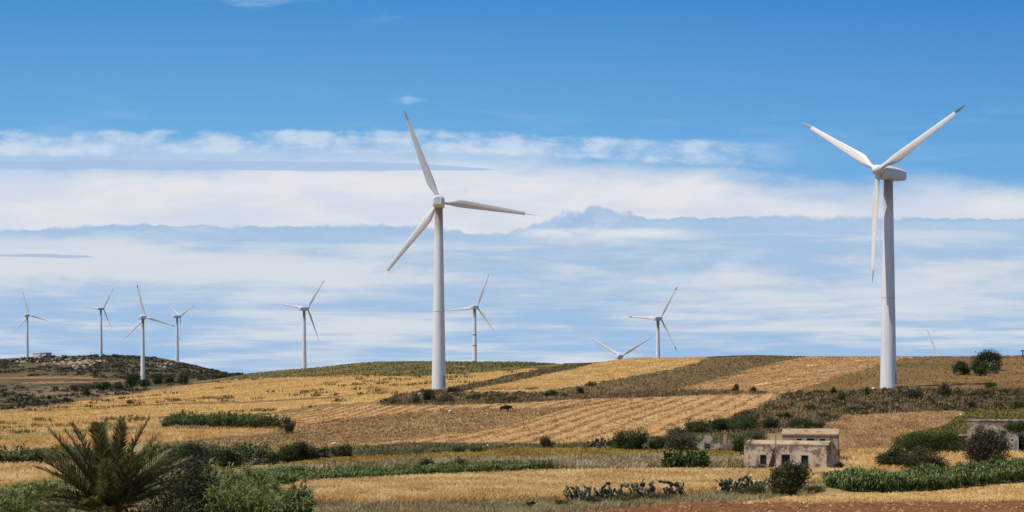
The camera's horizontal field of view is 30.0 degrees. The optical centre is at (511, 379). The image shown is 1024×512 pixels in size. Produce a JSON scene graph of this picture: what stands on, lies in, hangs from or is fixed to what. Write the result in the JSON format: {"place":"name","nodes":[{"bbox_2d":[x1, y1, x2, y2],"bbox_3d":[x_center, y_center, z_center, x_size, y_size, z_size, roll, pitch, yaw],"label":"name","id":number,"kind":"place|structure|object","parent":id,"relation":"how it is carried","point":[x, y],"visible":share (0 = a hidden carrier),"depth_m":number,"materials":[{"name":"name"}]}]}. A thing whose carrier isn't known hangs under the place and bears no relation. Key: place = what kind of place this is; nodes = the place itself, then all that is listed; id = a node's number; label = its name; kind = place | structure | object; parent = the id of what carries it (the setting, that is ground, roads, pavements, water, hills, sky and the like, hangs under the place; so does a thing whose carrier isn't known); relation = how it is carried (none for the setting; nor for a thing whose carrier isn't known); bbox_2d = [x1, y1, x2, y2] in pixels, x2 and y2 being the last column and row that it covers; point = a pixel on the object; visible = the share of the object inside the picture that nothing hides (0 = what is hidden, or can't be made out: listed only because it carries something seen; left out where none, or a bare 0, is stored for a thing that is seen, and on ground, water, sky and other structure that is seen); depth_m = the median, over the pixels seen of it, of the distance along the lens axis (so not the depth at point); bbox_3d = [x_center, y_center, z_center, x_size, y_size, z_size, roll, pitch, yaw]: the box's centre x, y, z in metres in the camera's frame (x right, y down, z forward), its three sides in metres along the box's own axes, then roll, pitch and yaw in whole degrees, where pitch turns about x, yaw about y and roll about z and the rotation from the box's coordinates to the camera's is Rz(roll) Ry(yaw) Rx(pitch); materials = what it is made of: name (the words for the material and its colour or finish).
{"place":"outdoors","nodes":[
{"label":"outdoors","id":0,"kind":"place"},
{"bbox_2d":[0,423,160,439],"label":"grass margin","id":1,"kind":"object","parent":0,"point":[19,435],"depth_m":346.91,"materials":[{"name":"plant"}]},
{"bbox_2d":[0,376,239,403],"bbox_3d":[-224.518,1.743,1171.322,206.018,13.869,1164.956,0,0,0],"label":"bare hillside","id":2,"kind":"structure","parent":0,"point":[35,389],"depth_m":849.26,"materials":[{"name":"soil"}]},
{"bbox_2d":[0,377,217,399],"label":"scrub","id":3,"kind":"object","parent":2,"relation":"on","point":[116,392],"visible":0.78,"depth_m":799.93,"materials":[{"name":"green plant"}]},
{"bbox_2d":[8,427,283,453],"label":"wheat strip","id":4,"kind":"object","parent":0,"point":[169,440],"visible":0.06,"depth_m":331.94,"materials":[{"name":"plant"}]},
{"bbox_2d":[0,425,306,451],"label":"wheat","id":5,"kind":"object","parent":4,"relation":"on","point":[168,434],"visible":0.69,"depth_m":333.36,"materials":[{"name":"plant"}]},
{"bbox_2d":[0,368,537,439],"bbox_3d":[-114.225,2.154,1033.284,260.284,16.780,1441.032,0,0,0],"label":"golden field","id":6,"kind":"structure","parent":0,"point":[297,404],"depth_m":521.86,"materials":[{"name":"yellow plant"}]},
{"bbox_2d":[279,281,323,368],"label":"wind turbine","id":7,"kind":"object","parent":6,"relation":"on","point":[304,309],"visible":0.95,"depth_m":1263.05,"materials":[{"name":"paint"}]},
{"bbox_2d":[448,275,495,361],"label":"wind turbine","id":8,"kind":"object","parent":6,"relation":"on","point":[474,345],"visible":0.88,"depth_m":1245.34,"materials":[{"name":"paint"}]},
{"bbox_2d":[148,402,599,462],"bbox_3d":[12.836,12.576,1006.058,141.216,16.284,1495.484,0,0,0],"label":"dry grass field","id":9,"kind":"structure","parent":0,"point":[389,422],"depth_m":354.06,"materials":[{"name":"beige plant"}]},
{"bbox_2d":[226,361,561,379],"bbox_3d":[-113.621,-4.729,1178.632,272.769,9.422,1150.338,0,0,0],"label":"green knoll","id":10,"kind":"structure","parent":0,"point":[405,371],"depth_m":749.24,"materials":[{"name":"green plant"}]},
{"bbox_2d":[69,363,779,444],"bbox_3d":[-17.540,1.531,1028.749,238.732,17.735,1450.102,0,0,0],"label":"field margin","id":11,"kind":"object","parent":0,"point":[329,405],"visible":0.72,"depth_m":448.50,"materials":[{"name":"plant"}]},
{"bbox_2d":[277,414,295,432],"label":"bush","id":12,"kind":"object","parent":11,"relation":"on","point":[288,425],"visible":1,"depth_m":346.01,"materials":[{"name":"green plant"}]},
{"bbox_2d":[380,110,531,390],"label":"wind turbine","id":13,"kind":"object","parent":11,"relation":"on","point":[438,351],"visible":0.98,"depth_m":455.94,"materials":[{"name":"paint"}]},
{"bbox_2d":[0,355,1021,426],"bbox_3d":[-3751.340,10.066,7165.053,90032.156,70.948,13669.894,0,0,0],"label":"scrub hillside","id":14,"kind":"structure","parent":0,"point":[15,382],"depth_m":1393.88,"materials":[{"name":"green plant"}]},
{"bbox_2d":[15,293,46,357],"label":"wind turbine","id":15,"kind":"object","parent":14,"relation":"on","point":[27,339],"visible":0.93,"depth_m":1924.19,"materials":[{"name":"paint"}]},
{"bbox_2d":[0,391,73,409],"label":"scrub","id":16,"kind":"object","parent":14,"relation":"on","point":[24,403],"visible":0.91,"depth_m":614.94,"materials":[{"name":"green plant"}]},
{"bbox_2d":[8,357,179,368],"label":"rock outcrop","id":17,"kind":"object","parent":14,"relation":"on","point":[71,362],"visible":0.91,"depth_m":1722.15,"materials":[{"name":"grey stone"}]},
{"bbox_2d":[86,288,113,356],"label":"wind turbine","id":18,"kind":"object","parent":14,"relation":"on","point":[100,336],"visible":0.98,"depth_m":1841.01,"materials":[{"name":"paint"}]},
{"bbox_2d":[0,354,242,378],"bbox_3d":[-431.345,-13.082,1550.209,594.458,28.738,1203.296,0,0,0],"label":"scrub","id":19,"kind":"object","parent":14,"relation":"on","point":[95,370],"visible":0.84,"depth_m":1639.66,"materials":[{"name":"green plant"}]},
{"bbox_2d":[122,372,140,386],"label":"bush","id":20,"kind":"object","parent":14,"relation":"on","point":[129,378],"visible":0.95,"depth_m":865.69,"materials":[{"name":"green plant"}]},
{"bbox_2d":[123,285,174,379],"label":"wind turbine","id":21,"kind":"object","parent":14,"relation":"on","point":[141,322],"visible":0.97,"depth_m":1334.26,"materials":[{"name":"paint"}]},
{"bbox_2d":[166,303,192,361],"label":"wind turbine","id":22,"kind":"object","parent":14,"relation":"on","point":[177,316],"visible":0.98,"depth_m":1838.99,"materials":[{"name":"paint"}]},
{"bbox_2d":[161,409,280,427],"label":"cane hedge","id":23,"kind":"object","parent":14,"relation":"on","point":[212,419],"visible":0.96,"depth_m":363.58,"materials":[{"name":"green plant"}]},
{"bbox_2d":[591,337,651,358],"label":"wind turbine","id":24,"kind":"object","parent":14,"relation":"on","point":[618,356],"visible":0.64,"depth_m":1146.25,"materials":[{"name":"paint"}]},
{"bbox_2d":[630,287,676,357],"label":"wind turbine","id":25,"kind":"object","parent":14,"relation":"on","point":[657,319],"visible":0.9,"depth_m":1227.35,"materials":[{"name":"paint"}]},
{"bbox_2d":[686,385,1023,433],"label":"scrub","id":26,"kind":"object","parent":14,"relation":"on","point":[900,393],"visible":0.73,"depth_m":360.95,"materials":[{"name":"green plant"}]},
{"bbox_2d":[0,366,1023,383],"bbox_3d":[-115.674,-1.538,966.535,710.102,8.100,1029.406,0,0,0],"label":"red earth track","id":27,"kind":"structure","parent":0,"point":[90,377],"depth_m":1353.26,"materials":[{"name":"brown soil"}]},
{"bbox_2d":[0,0,1023,373],"label":"sky","id":28,"kind":"structure","parent":0,"point":[227,160],"materials":[{"name":"blue"}]},
{"bbox_2d":[2,422,1023,511],"bbox_3d":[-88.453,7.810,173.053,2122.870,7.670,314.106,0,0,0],"label":"meadow","id":29,"kind":"structure","parent":0,"point":[137,447],"depth_m":199.44,"materials":[{"name":"green plant"}]},
{"bbox_2d":[0,476,72,511],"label":"cane thicket","id":30,"kind":"object","parent":29,"relation":"on","point":[14,499],"visible":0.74,"depth_m":116.12,"materials":[{"name":"green plant"}]},
{"bbox_2d":[0,441,93,464],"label":"cane hedge","id":31,"kind":"object","parent":29,"relation":"on","point":[23,454],"visible":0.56,"depth_m":249.58,"materials":[{"name":"green plant"}]},
{"bbox_2d":[26,416,192,511],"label":"palm tree","id":32,"kind":"object","parent":29,"relation":"on","point":[116,478],"visible":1,"depth_m":82.20,"materials":[{"name":"green plant"}]},
{"bbox_2d":[134,450,232,511],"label":"tamarisk","id":33,"kind":"object","parent":29,"relation":"on","point":[190,497],"visible":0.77,"depth_m":107.80,"materials":[{"name":"green plant"}]},
{"bbox_2d":[163,441,213,468],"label":"bush","id":34,"kind":"object","parent":29,"relation":"on","point":[190,450],"visible":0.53,"depth_m":242.41,"materials":[{"name":"green plant"}]},
{"bbox_2d":[148,441,272,465],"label":"cane hedge","id":35,"kind":"object","parent":29,"relation":"on","point":[242,451],"visible":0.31,"depth_m":255.59,"materials":[{"name":"green plant"}]},
{"bbox_2d":[208,449,244,468],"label":"bush","id":36,"kind":"object","parent":29,"relation":"on","point":[229,455],"visible":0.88,"depth_m":240.03,"materials":[{"name":"green plant"}]},
{"bbox_2d":[196,457,313,511],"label":"cane thicket","id":37,"kind":"object","parent":29,"relation":"on","point":[263,488],"visible":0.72,"depth_m":112.12,"materials":[{"name":"green plant"}]},
{"bbox_2d":[277,440,297,462],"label":"bush","id":38,"kind":"object","parent":29,"relation":"on","point":[285,450],"visible":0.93,"depth_m":254.43,"materials":[{"name":"green plant"}]},
{"bbox_2d":[265,477,319,511],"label":"cane thicket","id":39,"kind":"object","parent":29,"relation":"on","point":[306,495],"visible":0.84,"depth_m":107.01,"materials":[{"name":"green plant"}]},
{"bbox_2d":[286,439,318,462],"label":"bush","id":40,"kind":"object","parent":29,"relation":"on","point":[304,452],"visible":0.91,"depth_m":253.82,"materials":[{"name":"green plant"}]},
{"bbox_2d":[313,431,748,459],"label":"weeds","id":41,"kind":"object","parent":29,"relation":"on","point":[408,448],"visible":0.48,"depth_m":287.02,"materials":[{"name":"green plant"}]},
{"bbox_2d":[310,479,834,511],"bbox_3d":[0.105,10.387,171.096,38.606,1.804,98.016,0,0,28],"label":"pale grass","id":42,"kind":"structure","parent":29,"relation":"on","point":[618,504],"depth_m":163.63,"materials":[{"name":"plant"}]},
{"bbox_2d":[573,485,594,501],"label":"prickly pear","id":43,"kind":"object","parent":29,"relation":"on","point":[585,493],"visible":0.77,"depth_m":170.59,"materials":[{"name":"green plant"}]},
{"bbox_2d":[593,480,618,501],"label":"prickly pear","id":44,"kind":"object","parent":29,"relation":"on","point":[602,492],"visible":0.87,"depth_m":172.16,"materials":[{"name":"green plant"}]},
{"bbox_2d":[608,492,643,500],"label":"weedy shrub","id":45,"kind":"object","parent":29,"relation":"on","point":[626,496],"visible":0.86,"depth_m":170.52,"materials":[{"name":"green plant"}]},
{"bbox_2d":[682,418,711,433],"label":"hedge bush","id":46,"kind":"object","parent":29,"relation":"on","point":[698,427],"visible":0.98,"depth_m":313.34,"materials":[{"name":"green plant"}]},
{"bbox_2d":[693,434,733,450],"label":"ruined house","id":47,"kind":"structure","parent":29,"relation":"on","point":[707,442],"depth_m":280.38,"materials":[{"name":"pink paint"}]},
{"bbox_2d":[707,416,736,431],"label":"hedge bush","id":48,"kind":"object","parent":29,"relation":"on","point":[719,423],"visible":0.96,"depth_m":316.13,"materials":[{"name":"green plant"}]},
{"bbox_2d":[714,478,735,493],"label":"prickly pear","id":49,"kind":"object","parent":29,"relation":"on","point":[726,484],"visible":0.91,"depth_m":185.89,"materials":[{"name":"green plant"}]},
{"bbox_2d":[730,435,744,453],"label":"bush","id":50,"kind":"object","parent":29,"relation":"on","point":[738,442],"visible":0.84,"depth_m":276.83,"materials":[{"name":"green plant"}]},
{"bbox_2d":[727,413,760,428],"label":"hedge bush","id":51,"kind":"object","parent":29,"relation":"on","point":[747,421],"visible":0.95,"depth_m":319.91,"materials":[{"name":"green plant"}]},
{"bbox_2d":[733,483,768,494],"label":"weedy shrub","id":52,"kind":"object","parent":29,"relation":"on","point":[757,488],"visible":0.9,"depth_m":182.43,"materials":[{"name":"green plant"}]},
{"bbox_2d":[742,429,769,439],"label":"bush","id":53,"kind":"object","parent":29,"relation":"on","point":[754,435],"visible":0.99,"depth_m":299.97,"materials":[{"name":"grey plant"}]},
{"bbox_2d":[756,416,779,429],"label":"hedge bush","id":54,"kind":"object","parent":29,"relation":"on","point":[771,422],"visible":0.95,"depth_m":319.04,"materials":[{"name":"green plant"}]},
{"bbox_2d":[766,459,814,496],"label":"bush","id":55,"kind":"object","parent":29,"relation":"on","point":[790,478],"visible":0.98,"depth_m":181.03,"materials":[{"name":"green plant"}]},
{"bbox_2d":[785,417,818,428],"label":"shrub","id":56,"kind":"object","parent":29,"relation":"on","point":[800,422],"visible":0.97,"depth_m":319.73,"materials":[{"name":"green plant"}]},
{"bbox_2d":[817,457,1023,492],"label":"maize","id":57,"kind":"object","parent":29,"relation":"on","point":[926,477],"visible":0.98,"depth_m":196.57,"materials":[{"name":"green plant"}]},
{"bbox_2d":[894,445,949,468],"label":"bush","id":58,"kind":"object","parent":29,"relation":"on","point":[910,459],"visible":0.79,"depth_m":238.40,"materials":[{"name":"green plant"}]},
{"bbox_2d":[456,364,580,386],"bbox_3d":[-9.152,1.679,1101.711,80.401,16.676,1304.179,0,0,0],"label":"fallow strip","id":59,"kind":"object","parent":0,"point":[518,375],"visible":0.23,"depth_m":547.37,"materials":[{"name":"soil"}]},
{"bbox_2d":[453,362,596,391],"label":"dry grass","id":60,"kind":"structure","parent":59,"relation":"on","point":[471,386],"depth_m":549.23,"materials":[{"name":"plant"}]},
{"bbox_2d":[258,393,780,445],"bbox_3d":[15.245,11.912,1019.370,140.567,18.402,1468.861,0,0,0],"label":"stubble field","id":61,"kind":"structure","parent":0,"point":[703,415],"depth_m":360.11,"materials":[{"name":"beige plant"}]},
{"bbox_2d":[380,390,774,405],"bbox_3d":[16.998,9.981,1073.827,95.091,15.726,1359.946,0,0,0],"label":"bank","id":62,"kind":"structure","parent":0,"point":[591,397],"depth_m":413.67,"materials":[{"name":"green plant"}]},
{"bbox_2d":[380,388,558,402],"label":"scrub","id":63,"kind":"object","parent":62,"relation":"on","point":[490,394],"visible":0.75,"depth_m":433.05,"materials":[{"name":"green plant"}]},
{"bbox_2d":[378,388,767,404],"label":"weeds","id":64,"kind":"object","parent":62,"relation":"on","point":[538,397],"visible":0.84,"depth_m":421.58,"materials":[{"name":"plant"}]},
{"bbox_2d":[457,356,709,392],"bbox_3d":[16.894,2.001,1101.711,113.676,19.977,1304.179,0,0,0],"label":"wheat field","id":65,"kind":"structure","parent":0,"point":[596,374],"depth_m":546.04,"materials":[{"name":"plant"}]},
{"bbox_2d":[544,355,808,395],"bbox_3d":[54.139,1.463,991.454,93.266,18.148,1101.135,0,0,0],"label":"fallow field","id":66,"kind":"structure","parent":0,"point":[746,362],"depth_m":503.55,"materials":[{"name":"plant"}]},
{"bbox_2d":[564,498,1023,511],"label":"ploughed field","id":67,"kind":"structure","parent":0,"point":[777,507],"depth_m":160.96,"materials":[{"name":"red soil"}]},
{"bbox_2d":[680,356,916,392],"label":"ridge stubble field","id":68,"kind":"structure","parent":0,"point":[788,386],"depth_m":465.73,"materials":[{"name":"plant"}]},
{"bbox_2d":[737,482,1023,503],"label":"straw field","id":69,"kind":"structure","parent":0,"point":[959,491],"depth_m":186.96,"materials":[{"name":"beige plant"}]},
{"bbox_2d":[846,410,954,451],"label":"tan field","id":70,"kind":"structure","parent":0,"point":[910,412],"depth_m":338.08,"materials":[{"name":"plant"}]},
{"bbox_2d":[825,410,963,451],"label":"grain","id":71,"kind":"object","parent":70,"relation":"on","point":[873,431],"visible":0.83,"depth_m":314.83,"materials":[{"name":"plant"}]},
{"bbox_2d":[800,355,1023,401],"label":"ridge pasture","id":72,"kind":"structure","parent":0,"point":[871,385],"depth_m":439.03,"materials":[{"name":"brown plant"}]},
{"bbox_2d":[802,105,964,388],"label":"wind turbine","id":73,"kind":"object","parent":72,"relation":"on","point":[886,173],"visible":0.98,"depth_m":399.33,"materials":[{"name":"paint"}]},
{"bbox_2d":[950,361,970,374],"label":"bush","id":74,"kind":"object","parent":72,"relation":"on","point":[961,366],"visible":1,"depth_m":449.36,"materials":[{"name":"green plant"}]},
{"bbox_2d":[969,359,989,375],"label":"bush","id":75,"kind":"object","parent":72,"relation":"on","point":[979,368],"visible":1,"depth_m":446.67,"materials":[{"name":"green plant"}]},
{"bbox_2d":[968,349,1004,370],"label":"tree","id":76,"kind":"object","parent":72,"relation":"on","point":[988,356],"visible":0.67,"depth_m":470.39,"materials":[{"name":"green plant"}]},
{"bbox_2d":[889,407,1023,449],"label":"green field","id":77,"kind":"structure","parent":0,"point":[965,412],"depth_m":328.55,"materials":[{"name":"green plant"}]},
{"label":"wheat field","id":78,"kind":"structure","parent":0,"visible":0},
{"bbox_2d":[254,458,553,484],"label":"maize","id":79,"kind":"object","parent":78,"relation":"on","point":[285,474],"visible":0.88,"depth_m":219.11,"materials":[{"name":"green plant"}]},
{"bbox_2d":[279,466,868,504],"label":"wheat","id":80,"kind":"object","parent":78,"relation":"on","point":[491,485],"visible":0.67,"depth_m":194.17,"materials":[{"name":"plant"}]},
{"bbox_2d":[872,443,908,468],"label":"bush","id":81,"kind":"object","parent":78,"relation":"on","point":[889,457],"visible":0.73,"depth_m":241.48,"materials":[{"name":"green plant"}]},
{"bbox_2d":[890,430,942,454],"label":"bush","id":82,"kind":"object","parent":78,"relation":"on","point":[912,441],"visible":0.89,"depth_m":268.90,"materials":[{"name":"green plant"}]},
{"bbox_2d":[835,447,1023,470],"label":"wheat","id":83,"kind":"object","parent":78,"relation":"on","point":[862,457],"visible":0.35,"depth_m":259.15,"materials":[{"name":"plant"}]},
{"bbox_2d":[929,427,966,452],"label":"bush","id":84,"kind":"object","parent":78,"relation":"on","point":[949,443],"visible":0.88,"depth_m":269.49,"materials":[{"name":"green plant"}]},
{"bbox_2d":[958,421,1013,462],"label":"shrub","id":85,"kind":"object","parent":78,"relation":"on","point":[986,444],"visible":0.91,"depth_m":239.28,"materials":[{"name":"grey plant"}]},
{"bbox_2d":[966,419,1023,445],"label":"farmhouse","id":86,"kind":"object","parent":78,"relation":"on","point":[974,423],"visible":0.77,"depth_m":269.81,"materials":[{"name":"stone"}]},
{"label":"pale grass strip","id":87,"kind":"structure","parent":0,"visible":0},
{"bbox_2d":[253,451,745,470],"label":"pale grass","id":88,"kind":"structure","parent":87,"relation":"on","point":[613,461],"depth_m":242.01,"materials":[{"name":"plant"}]},
{"bbox_2d":[660,445,711,467],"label":"bush","id":89,"kind":"object","parent":87,"relation":"on","point":[679,460],"visible":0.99,"depth_m":239.02,"materials":[{"name":"green plant"}]},
{"bbox_2d":[744,440,839,468],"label":"farmhouse","id":90,"kind":"object","parent":87,"relation":"on","point":[821,454],"visible":0.81,"depth_m":243.87,"materials":[{"name":"paint"}]},
{"bbox_2d":[781,428,838,448],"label":"farmhouse","id":91,"kind":"object","parent":87,"relation":"on","point":[812,434],"visible":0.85,"depth_m":260.29,"materials":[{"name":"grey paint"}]},
{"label":"yellow field","id":92,"kind":"structure","parent":0,"visible":0},
{"bbox_2d":[330,444,353,457],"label":"bush","id":93,"kind":"object","parent":92,"relation":"on","point":[345,451],"visible":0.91,"depth_m":261.94,"materials":[{"name":"green plant"}]},
{"bbox_2d":[253,447,740,471],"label":"yellow flowers","id":94,"kind":"object","parent":92,"relation":"on","point":[524,452],"visible":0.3,"depth_m":267.65,"materials":[{"name":"plant"}]},
{"bbox_2d":[609,424,651,449],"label":"bush","id":95,"kind":"object","parent":92,"relation":"on","point":[634,437],"visible":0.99,"depth_m":279.16,"materials":[{"name":"green plant"}]},
{"bbox_2d":[661,429,698,450],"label":"bush","id":96,"kind":"object","parent":92,"relation":"on","point":[679,440],"visible":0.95,"depth_m":277.87,"materials":[{"name":"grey plant"}]},
{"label":"small wheat field","id":97,"kind":"structure","parent":0,"visible":0},
{"bbox_2d":[0,460,73,487],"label":"wheat","id":98,"kind":"object","parent":97,"relation":"on","point":[12,473],"visible":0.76,"depth_m":218.41,"materials":[{"name":"plant"}]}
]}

